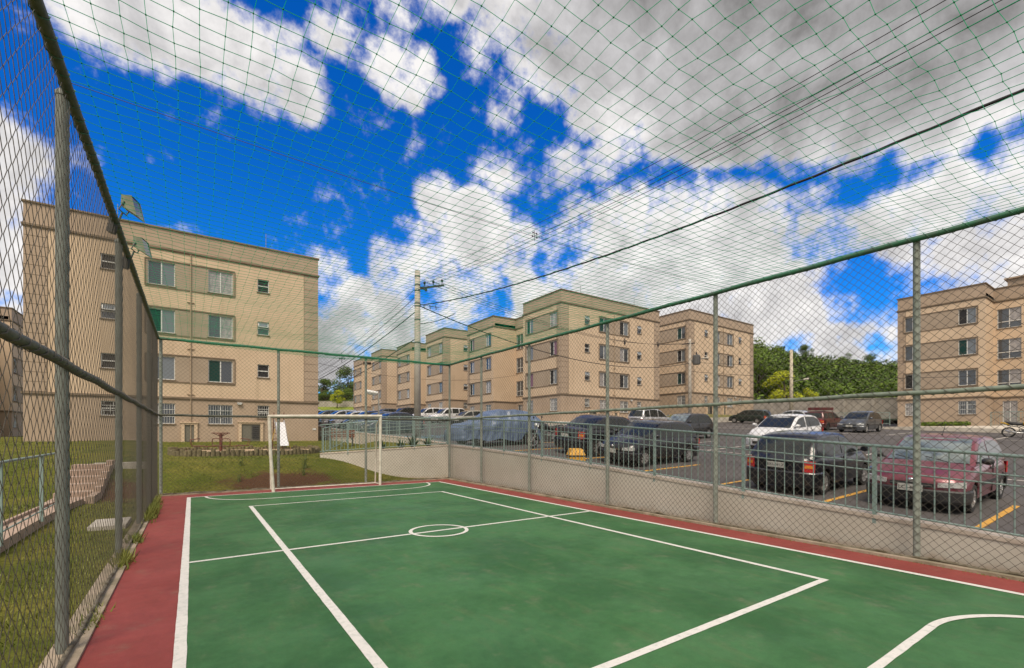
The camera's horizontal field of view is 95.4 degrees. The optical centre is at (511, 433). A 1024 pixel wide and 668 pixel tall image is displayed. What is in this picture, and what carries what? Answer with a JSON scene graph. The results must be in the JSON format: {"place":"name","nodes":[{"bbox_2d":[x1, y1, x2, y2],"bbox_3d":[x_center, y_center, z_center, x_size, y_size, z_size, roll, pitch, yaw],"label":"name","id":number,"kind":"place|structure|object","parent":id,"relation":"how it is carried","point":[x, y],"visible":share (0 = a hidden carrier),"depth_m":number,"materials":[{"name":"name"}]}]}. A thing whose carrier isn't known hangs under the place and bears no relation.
{"place":"outdoors","nodes":[
{"label":"outdoors","id":0,"kind":"place"},
{"bbox_2d":[0,499,83,552],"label":"path","id":1,"kind":"structure","parent":0,"point":[15,534],"depth_m":7.69,"materials":[{"name":"concrete"}]},
{"bbox_2d":[0,452,54,546],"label":"handrail","id":2,"kind":"object","parent":1,"relation":"on","point":[40,487],"visible":0.52,"depth_m":7.25,"materials":[{"name":"grey metal"}]},
{"bbox_2d":[318,407,353,410],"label":"grass bank","id":3,"kind":"structure","parent":0,"point":[338,408],"depth_m":109.54,"materials":[{"name":"green plant"}]},
{"bbox_2d":[318,378,335,400],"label":"tree","id":4,"kind":"object","parent":3,"relation":"on","point":[322,382],"visible":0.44,"depth_m":129.82,"materials":[{"name":"green plant"}]},
{"bbox_2d":[318,401,353,406],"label":"boundary wall","id":5,"kind":"structure","parent":3,"relation":"on","point":[325,403],"depth_m":112.90,"materials":[{"name":"concrete"}]},
{"bbox_2d":[338,388,353,400],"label":"tree","id":6,"kind":"object","parent":3,"relation":"on","point":[347,393],"visible":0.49,"depth_m":121.58,"materials":[{"name":"green plant"}]},
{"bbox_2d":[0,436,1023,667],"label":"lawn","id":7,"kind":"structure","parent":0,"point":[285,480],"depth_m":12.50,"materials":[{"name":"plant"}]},
{"bbox_2d":[0,306,22,436],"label":"apartment building","id":8,"kind":"structure","parent":7,"relation":"on","point":[6,403],"depth_m":43.40,"materials":[{"name":"beige paint"}]},
{"bbox_2d":[44,460,114,503],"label":"path steps","id":9,"kind":"structure","parent":7,"relation":"on","point":[84,487],"depth_m":12.00,"materials":[{"name":"concrete"}]},
{"bbox_2d":[87,517,127,530],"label":"concrete slab","id":10,"kind":"structure","parent":7,"relation":"on","point":[103,527],"depth_m":8.03,"materials":[{"name":"grey concrete"}]},
{"bbox_2d":[20,199,319,441],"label":"apartment building","id":11,"kind":"structure","parent":7,"relation":"on","point":[266,396],"depth_m":27.30,"materials":[{"name":"beige paint"}]},
{"bbox_2d":[99,253,113,270],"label":"window","id":12,"kind":"structure","parent":11,"relation":"in","point":[104,261],"depth_m":25.12,"materials":[{"name":"grey glass"}]},
{"bbox_2d":[99,401,114,416],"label":"window","id":13,"kind":"structure","parent":11,"relation":"in","point":[109,404],"depth_m":25.14,"materials":[{"name":"white metal"}]},
{"bbox_2d":[146,260,175,287],"bbox_3d":[-19.871,-9.072,26.424,1.340,1.375,0.170,0,0,-34],"label":"window","id":14,"kind":"structure","parent":11,"relation":"in","point":[157,267],"depth_m":26.45,"materials":[{"name":"white glass"}]},
{"bbox_2d":[150,308,175,334],"bbox_3d":[-19.871,-6.402,26.424,1.340,1.375,0.170,0,0,-34],"label":"window","id":15,"kind":"structure","parent":11,"relation":"in","point":[162,319],"depth_m":26.52,"materials":[{"name":"glass"}]},
{"bbox_2d":[151,356,175,380],"bbox_3d":[-19.871,-3.732,26.424,1.340,1.375,0.170,0,0,-34],"label":"window","id":16,"kind":"structure","parent":11,"relation":"in","point":[166,372],"depth_m":26.65,"materials":[{"name":"grey glass"}]},
{"bbox_2d":[158,403,175,424],"bbox_3d":[-19.871,-1.142,26.424,1.340,1.215,0.170,0,0,-34],"label":"window","id":17,"kind":"structure","parent":11,"relation":"in","point":[172,406],"depth_m":26.63,"materials":[{"name":"white metal"}]},
{"bbox_2d":[185,425,193,440],"bbox_3d":[-18.773,-0.049,27.121,0.460,0.958,0.028,0,0,-34],"label":"service door","id":18,"kind":"structure","parent":11,"relation":"in","point":[186,426],"depth_m":27.09,"materials":[{"name":"grey metal"}]},
{"bbox_2d":[207,315,232,339],"bbox_3d":[-17.529,-6.402,28.030,1.340,1.375,0.170,0,0,-34],"label":"window","id":19,"kind":"structure","parent":11,"relation":"in","point":[219,323],"depth_m":28.06,"materials":[{"name":"grey glass"}]},
{"bbox_2d":[207,405,233,424],"bbox_3d":[-17.529,-1.142,28.030,1.340,1.215,0.170,0,0,-34],"label":"window","id":20,"kind":"structure","parent":11,"relation":"in","point":[229,411],"depth_m":28.06,"materials":[{"name":"white metal"}]},
{"bbox_2d":[207,270,233,295],"bbox_3d":[-17.529,-9.072,28.030,1.340,1.375,0.170,0,0,-34],"label":"window","id":21,"kind":"structure","parent":11,"relation":"in","point":[210,284],"depth_m":28.06,"materials":[{"name":"grey glass"}]},
{"bbox_2d":[208,360,233,383],"bbox_3d":[-17.529,-3.732,28.030,1.340,1.375,0.170,0,0,-34],"label":"window","id":22,"kind":"structure","parent":11,"relation":"in","point":[227,368],"depth_m":28.06,"materials":[{"name":"grey glass"}]},
{"bbox_2d":[242,424,259,440],"bbox_3d":[-16.170,-0.089,28.878,1.020,1.038,0.073,0,0,-34],"label":"service door","id":23,"kind":"structure","parent":11,"relation":"in","point":[252,432],"depth_m":28.88,"materials":[{"name":"grey metal"}]},
{"bbox_2d":[257,279,268,293],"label":"window","id":24,"kind":"structure","parent":11,"relation":"in","point":[262,282],"depth_m":29.36,"materials":[{"name":"grey glass"}]},
{"bbox_2d":[257,364,269,378],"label":"window","id":25,"kind":"structure","parent":11,"relation":"in","point":[265,372],"depth_m":29.38,"materials":[{"name":"glass"}]},
{"bbox_2d":[258,322,269,336],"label":"window","id":26,"kind":"structure","parent":11,"relation":"in","point":[261,327],"depth_m":29.35,"materials":[{"name":"grey glass"}]},
{"bbox_2d":[167,445,320,456],"bbox_3d":[-10.701,0.812,18.977,5.377,0.640,3.886,0,0,-34],"label":"log border","id":27,"kind":"object","parent":7,"relation":"on","point":[194,451],"visible":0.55,"depth_m":17.57,"materials":[{"name":"brown wood"}]},
{"bbox_2d":[202,449,308,451],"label":"sand","id":28,"kind":"structure","parent":7,"relation":"on","point":[242,449],"depth_m":20.18,"materials":[{"name":"beige sand"}]},
{"bbox_2d":[190,433,250,452],"bbox_3d":[-11.454,0.422,18.336,1.638,0.956,1.638,0,0,4],"label":"playground carousel","id":29,"kind":"object","parent":28,"relation":"on","point":[220,438],"visible":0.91,"depth_m":18.26,"materials":[{"name":"red metal"}]},
{"bbox_2d":[272,412,290,448],"bbox_3d":[-10.069,-0.089,20.261,0.907,1.730,1.829,0,0,-34],"label":"playground slide","id":30,"kind":"object","parent":28,"relation":"on","point":[283,437],"visible":0.62,"depth_m":20.16,"materials":[{"name":"grey plastic"}]},
{"bbox_2d":[322,419,353,452],"bbox_3d":[-8.279,-0.035,22.680,0.058,1.871,8.357,0,0,-10],"label":"steel railing","id":31,"kind":"object","parent":7,"relation":"on","point":[336,436],"visible":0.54,"depth_m":21.04,"materials":[{"name":"grey metal"}]},
{"bbox_2d":[318,441,432,454],"bbox_3d":[-8.092,0.579,21.974,4.700,0.524,14.600,0,0,-34],"label":"planting bed","id":32,"kind":"object","parent":7,"relation":"on","point":[372,445],"visible":0.43,"depth_m":20.17,"materials":[{"name":"green plant"}]},
{"bbox_2d":[320,445,447,477],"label":"retaining wall","id":33,"kind":"structure","parent":7,"relation":"on","point":[415,461],"depth_m":17.20,"materials":[{"name":"paint"}]},
{"bbox_2d":[320,416,448,453],"bbox_3d":[-4.732,0.045,17.235,4.801,1.413,0.062,0,0,2],"label":"steel railing","id":34,"kind":"object","parent":33,"relation":"on","point":[389,430],"visible":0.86,"depth_m":17.23,"materials":[{"name":"grey metal"}]},
{"bbox_2d":[0,0,1023,400],"label":"sky","id":35,"kind":"structure","parent":0,"point":[518,16],"materials":[{"name":"blue"}]},
{"bbox_2d":[76,479,1023,667],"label":"court slab","id":36,"kind":"structure","parent":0,"point":[136,628],"depth_m":5.20,"materials":[{"name":"red paint"}]},
{"bbox_2d":[267,415,381,491],"bbox_3d":[-5.499,0.497,13.876,3.234,2.212,0.595,0,0,-34],"label":"football goal","id":37,"kind":"object","parent":36,"relation":"on","point":[272,482],"visible":1,"depth_m":13.80,"materials":[{"name":"white paint"}]},
{"bbox_2d":[39,478,1023,667],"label":"court kerb","id":38,"kind":"structure","parent":36,"relation":"on","point":[75,655],"depth_m":5.55,"materials":[{"name":"concrete"}]},
{"bbox_2d":[0,0,159,667],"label":"chain link fence","id":39,"kind":"object","parent":38,"relation":"on","point":[67,105],"visible":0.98,"depth_m":3.38,"materials":[{"name":"grey metal"}]},
{"bbox_2d":[106,194,144,233],"bbox_3d":[-4.479,-2.523,5.420,0.270,0.458,0.208,13,-4,-16],"label":"floodlight","id":40,"kind":"object","parent":39,"relation":"attached to","point":[132,204],"visible":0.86,"depth_m":5.36,"materials":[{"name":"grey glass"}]},
{"bbox_2d":[123,236,152,269],"bbox_3d":[-5.214,-2.493,6.493,0.270,0.458,0.208,13,-4,-16],"label":"floodlight","id":41,"kind":"object","parent":39,"relation":"attached to","point":[142,246],"visible":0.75,"depth_m":6.43,"materials":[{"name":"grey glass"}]},
{"bbox_2d":[158,337,448,494],"bbox_3d":[-5.695,-0.455,14.305,8.264,4.110,0.128,0,0,-34],"label":"chain link fence","id":42,"kind":"object","parent":38,"relation":"on","point":[161,415],"visible":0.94,"depth_m":13.56,"materials":[{"name":"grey metal"}]},
{"bbox_2d":[448,206,1023,576],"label":"chain link fence","id":43,"kind":"object","parent":38,"relation":"on","point":[917,392],"visible":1,"depth_m":7.20,"materials":[{"name":"grey metal"}]},
{"bbox_2d":[48,0,1023,364],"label":"overhead net","id":44,"kind":"object","parent":43,"relation":"attached to","point":[374,324],"visible":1,"depth_m":4.68,"materials":[{"name":"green fabric"}]},
{"bbox_2d":[186,482,1023,667],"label":"court surface","id":45,"kind":"object","parent":36,"relation":"on","point":[546,592],"visible":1,"depth_m":4.61,"materials":[{"name":"green paint"}]},
{"bbox_2d":[172,482,1023,667],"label":"court markings","id":46,"kind":"object","parent":45,"relation":"on","point":[357,638],"visible":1,"depth_m":4.43,"materials":[{"name":"white paint"}]},
{"bbox_2d":[448,445,1023,572],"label":"retaining wall","id":47,"kind":"structure","parent":36,"relation":"on","point":[809,524],"depth_m":7.92,"materials":[{"name":"paint"}]},
{"bbox_2d":[448,418,1023,536],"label":"steel railing","id":48,"kind":"object","parent":47,"relation":"on","point":[875,462],"visible":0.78,"depth_m":7.32,"materials":[{"name":"metal"}]},
{"bbox_2d":[546,421,569,425],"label":"pavement","id":49,"kind":"structure","parent":0,"point":[558,423],"depth_m":40.95,"materials":[{"name":"concrete"}]},
{"bbox_2d":[467,285,659,420],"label":"apartment building","id":50,"kind":"structure","parent":49,"relation":"on","point":[562,363],"depth_m":46.49,"materials":[{"name":"beige paint"}]},
{"bbox_2d":[318,421,1023,534],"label":"parking lot","id":51,"kind":"structure","parent":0,"point":[742,429],"depth_m":14.88,"materials":[{"name":"grey asphalt"}]},
{"bbox_2d":[319,410,355,425],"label":"parked car","id":52,"kind":"object","parent":51,"relation":"on","point":[340,412],"visible":0.3,"depth_m":42.92,"materials":[{"name":"silver metal"}]},
{"bbox_2d":[331,366,353,399],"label":"tree","id":53,"kind":"object","parent":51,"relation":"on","point":[342,374],"visible":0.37,"depth_m":140.98,"materials":[{"name":"green plant"}]},
{"bbox_2d":[318,426,454,444],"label":"retaining wall","id":54,"kind":"structure","parent":51,"relation":"on","point":[392,439],"depth_m":25.90,"materials":[{"name":"paint"}]},
{"bbox_2d":[349,416,446,441],"bbox_3d":[-6.374,-0.353,23.624,0.044,1.655,13.823,0,0,-34],"label":"steel railing","id":55,"kind":"object","parent":54,"relation":"on","point":[397,423],"visible":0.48,"depth_m":20.99,"materials":[{"name":"grey metal"}]},
{"bbox_2d":[361,409,422,432],"bbox_3d":[-8.300,-0.923,32.570,4.342,1.724,2.073,-2,4,-34],"label":"parked car","id":56,"kind":"object","parent":51,"relation":"on","point":[392,426],"visible":0.2,"depth_m":31.95,"materials":[{"name":"blue paint"}]},
{"bbox_2d":[412,407,441,416],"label":"parked car","id":57,"kind":"object","parent":51,"relation":"on","point":[434,410],"visible":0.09,"depth_m":53.64,"materials":[{"name":"white paint"}]},
{"bbox_2d":[414,270,443,438],"bbox_3d":[-4.299,-3.975,24.293,1.589,9.050,0.647,0,0,-15],"label":"utility pole","id":58,"kind":"object","parent":51,"relation":"on","point":[417,408],"visible":0.81,"depth_m":24.14,"materials":[{"name":"concrete"}]},
{"bbox_2d":[422,307,688,367],"bbox_3d":[6.195,-6.053,34.614,30.217,1.654,0.047,0,0,-43],"label":"power line","id":59,"kind":"object","parent":58,"relation":"attached to","point":[547,352],"visible":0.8,"depth_m":30.98,"materials":[{"name":"black"}]},
{"bbox_2d":[424,0,945,272],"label":"power line","id":60,"kind":"object","parent":58,"relation":"attached to","point":[736,118],"visible":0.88,"depth_m":9.97,"materials":[{"name":"black"}]},
{"bbox_2d":[425,0,988,279],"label":"power line","id":61,"kind":"object","parent":58,"relation":"attached to","point":[725,141],"visible":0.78,"depth_m":10.47,"materials":[{"name":"black"}]},
{"bbox_2d":[421,0,1001,283],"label":"power line","id":62,"kind":"object","parent":58,"relation":"attached to","point":[773,121],"visible":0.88,"depth_m":9.27,"materials":[{"name":"black"}]},
{"bbox_2d":[419,0,1019,287],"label":"power line","id":63,"kind":"object","parent":58,"relation":"attached to","point":[748,141],"visible":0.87,"depth_m":9.64,"materials":[{"name":"black"}]},
{"bbox_2d":[420,88,1023,305],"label":"power line","id":64,"kind":"object","parent":58,"relation":"attached to","point":[897,141],"visible":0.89,"depth_m":9.03,"materials":[{"name":"black"}]},
{"bbox_2d":[428,405,464,423],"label":"parked car","id":65,"kind":"object","parent":51,"relation":"on","point":[457,410],"visible":0.32,"depth_m":49.68,"materials":[{"name":"white paint"}]},
{"bbox_2d":[451,410,483,423],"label":"parked car","id":66,"kind":"object","parent":51,"relation":"on","point":[471,412],"visible":0.3,"depth_m":45.76,"materials":[{"name":"beige metal"}]},
{"bbox_2d":[444,409,540,444],"bbox_3d":[-0.693,-0.318,20.276,4.219,1.524,1.936,0,0,-34],"label":"covered car","id":67,"kind":"object","parent":51,"relation":"on","point":[463,435],"visible":0.58,"depth_m":19.49,"materials":[{"name":"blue fabric"}]},
{"bbox_2d":[526,416,563,447],"bbox_3d":[1.418,-0.077,18.976,2.017,1.288,0.728,0,0,-29],"label":"motorcycle","id":68,"kind":"object","parent":51,"relation":"on","point":[544,428],"visible":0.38,"depth_m":18.80,"materials":[{"name":"black metal"}]},
{"bbox_2d":[566,448,585,460],"bbox_3d":[2.091,0.724,15.254,0.530,0.510,0.496,0,0,-6],"label":"delivery box","id":69,"kind":"object","parent":51,"relation":"on","point":[576,455],"visible":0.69,"depth_m":15.03,"materials":[{"name":"yellow plastic"}]},
{"bbox_2d":[554,414,630,455],"bbox_3d":[3.742,-0.151,18.399,4.342,1.724,2.073,-1,6,-34],"label":"parked car","id":70,"kind":"object","parent":51,"relation":"on","point":[619,422],"visible":0.27,"depth_m":17.26,"materials":[{"name":"blue paint"}]},
{"bbox_2d":[598,415,699,466],"bbox_3d":[4.895,0.100,16.484,3.892,1.714,2.013,-2,7,-34],"label":"parked car","id":71,"kind":"object","parent":51,"relation":"on","point":[685,456],"visible":0.69,"depth_m":15.84,"materials":[{"name":"blue paint"}]},
{"bbox_2d":[628,409,669,421],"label":"parked car","id":72,"kind":"object","parent":51,"relation":"on","point":[654,413],"visible":0.2,"depth_m":36.39,"materials":[{"name":"silver metal"}]},
{"bbox_2d":[668,409,712,437],"bbox_3d":[10.022,-0.605,27.065,3.892,1.714,2.013,-3,4,-34],"label":"parked car","id":73,"kind":"object","parent":51,"relation":"on","point":[695,417],"visible":0.27,"depth_m":26.72,"materials":[{"name":"black paint"}]},
{"bbox_2d":[682,339,707,412],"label":"utility pole","id":74,"kind":"object","parent":51,"relation":"on","point":[695,360],"visible":0.76,"depth_m":44.88,"materials":[{"name":"concrete"}]},
{"bbox_2d":[691,371,1021,378],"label":"power line","id":75,"kind":"object","parent":74,"relation":"attached to","point":[863,378],"visible":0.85,"depth_m":40.99,"materials":[{"name":"black"}]},
{"bbox_2d":[422,426,1023,527],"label":"parking bay markings","id":76,"kind":"object","parent":51,"relation":"on","point":[1000,514],"visible":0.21,"depth_m":10.88,"materials":[{"name":"yellow paint"}]},
{"bbox_2d":[729,410,770,423],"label":"parked car","id":77,"kind":"object","parent":51,"relation":"on","point":[764,414],"visible":0.79,"depth_m":48.61,"materials":[{"name":"green paint"}]},
{"bbox_2d":[746,414,822,447],"bbox_3d":[12.393,-0.259,21.109,3.992,1.774,2.053,-3,5,-34],"label":"parked car","id":78,"kind":"object","parent":51,"relation":"on","point":[761,430],"visible":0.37,"depth_m":20.57,"materials":[{"name":"white paint"}]},
{"bbox_2d":[789,349,808,410],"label":"street lamp","id":79,"kind":"object","parent":51,"relation":"on","point":[791,381],"visible":0.72,"depth_m":49.88,"materials":[{"name":"concrete"}]},
{"bbox_2d":[746,422,871,494],"bbox_3d":[7.968,0.504,12.371,3.896,1.714,2.013,-2,5,-34],"label":"parked car","id":80,"kind":"object","parent":51,"relation":"on","point":[798,445],"visible":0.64,"depth_m":11.37,"materials":[{"name":"blue paint"}]},
{"bbox_2d":[805,407,842,429],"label":"parked car","id":81,"kind":"object","parent":51,"relation":"on","point":[832,419],"visible":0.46,"depth_m":35.45,"materials":[{"name":"paint"}]},
{"bbox_2d":[753,397,897,421],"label":"boundary wall","id":82,"kind":"structure","parent":51,"relation":"on","point":[850,407],"depth_m":62.55,"materials":[{"name":"concrete"}]},
{"bbox_2d":[837,410,882,432],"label":"parked car","id":83,"kind":"object","parent":51,"relation":"on","point":[860,420],"visible":0.84,"depth_m":32.80,"materials":[{"name":"grey paint"}]},
{"bbox_2d":[866,424,1007,512],"bbox_3d":[9.668,0.624,10.528,3.896,1.714,2.013,-2,4,-34],"label":"parked car","id":84,"kind":"object","parent":51,"relation":"on","point":[987,447],"visible":0.55,"depth_m":9.74,"materials":[{"name":"red paint"}]},
{"bbox_2d":[1000,421,1023,436],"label":"motorcycle","id":85,"kind":"object","parent":51,"relation":"on","point":[1019,424],"visible":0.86,"depth_m":27.74,"materials":[{"name":"grey metal"}]},
{"bbox_2d":[666,414,738,421],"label":"pavement","id":86,"kind":"structure","parent":0,"point":[722,417],"depth_m":53.22,"materials":[{"name":"concrete"}]},
{"bbox_2d":[659,305,753,414],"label":"apartment building","id":87,"kind":"structure","parent":86,"relation":"on","point":[739,395],"depth_m":56.51,"materials":[{"name":"beige paint"}]},
{"bbox_2d":[760,380,897,419],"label":"hill","id":88,"kind":"structure","parent":0,"point":[842,418],"depth_m":95.20,"materials":[{"name":"green plant"}]},
{"bbox_2d":[753,347,783,397],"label":"tree","id":89,"kind":"object","parent":88,"relation":"on","point":[762,363],"visible":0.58,"depth_m":82.66,"materials":[{"name":"green plant"}]},
{"bbox_2d":[762,370,803,398],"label":"tree","id":90,"kind":"object","parent":88,"relation":"on","point":[774,393],"visible":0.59,"depth_m":79.49,"materials":[{"name":"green plant"}]},
{"bbox_2d":[753,337,897,399],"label":"hillside wood","id":91,"kind":"object","parent":88,"relation":"on","point":[839,386],"visible":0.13,"depth_m":102.85,"materials":[{"name":"green plant"}]},
{"bbox_2d":[813,380,850,395],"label":"tree","id":92,"kind":"object","parent":88,"relation":"on","point":[827,388],"visible":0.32,"depth_m":85.50,"materials":[{"name":"green plant"}]},
{"bbox_2d":[851,379,885,397],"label":"tree","id":93,"kind":"object","parent":88,"relation":"on","point":[874,390],"visible":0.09,"depth_m":81.89,"materials":[{"name":"green plant"}]},
{"bbox_2d":[882,425,1023,433],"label":"pavement","id":94,"kind":"structure","parent":0,"point":[987,429],"depth_m":38.94,"materials":[{"name":"concrete"}]},
{"bbox_2d":[921,421,970,425],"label":"hedge","id":95,"kind":"object","parent":94,"relation":"on","point":[956,423],"visible":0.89,"depth_m":40.76,"materials":[{"name":"green plant"}]},
{"bbox_2d":[896,275,1023,426],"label":"apartment building","id":96,"kind":"structure","parent":94,"relation":"on","point":[981,342],"depth_m":40.91,"materials":[{"name":"beige paint"}]},
{"bbox_2d":[957,400,976,414],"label":"window","id":97,"kind":"structure","parent":96,"relation":"in","point":[969,406],"depth_m":40.43,"materials":[{"name":"white metal"}]},
{"bbox_2d":[958,369,975,385],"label":"window","id":98,"kind":"structure","parent":96,"relation":"in","point":[969,379],"depth_m":40.43,"materials":[{"name":"grey glass"}]},
{"bbox_2d":[957,338,976,355],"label":"window","id":99,"kind":"structure","parent":96,"relation":"in","point":[968,344],"depth_m":40.43,"materials":[{"name":"grey glass"}]},
{"bbox_2d":[957,308,976,325],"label":"window","id":100,"kind":"structure","parent":96,"relation":"in","point":[963,313],"depth_m":40.46,"materials":[{"name":"grey glass"}]},
{"bbox_2d":[996,337,1021,359],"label":"window","id":101,"kind":"structure","parent":96,"relation":"in","point":[1014,343],"depth_m":40.41,"materials":[{"name":"grey glass"}]},
{"bbox_2d":[996,306,1021,329],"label":"window","id":102,"kind":"structure","parent":96,"relation":"in","point":[1001,317],"depth_m":40.41,"materials":[{"name":"grey glass"}]},
{"bbox_2d":[998,369,1021,384],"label":"window","id":103,"kind":"structure","parent":96,"relation":"in","point":[1008,376],"depth_m":40.41,"materials":[{"name":"white metal"}]},
{"bbox_2d":[1003,401,1017,425],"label":"door","id":104,"kind":"structure","parent":96,"relation":"in","point":[1007,405],"depth_m":40.38,"materials":[{"name":"white metal"}]},
{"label":"pavement","id":105,"kind":"structure","parent":0,"visible":0},
{"bbox_2d":[396,327,467,410],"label":"apartment building","id":106,"kind":"structure","parent":105,"relation":"on","point":[404,398],"depth_m":64.39,"materials":[{"name":"beige paint"}]},
{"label":"pavement","id":107,"kind":"structure","parent":0,"visible":0},
{"bbox_2d":[353,346,398,410],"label":"apartment building","id":108,"kind":"structure","parent":107,"relation":"on","point":[390,372],"depth_m":84.31,"materials":[{"name":"beige paint"}]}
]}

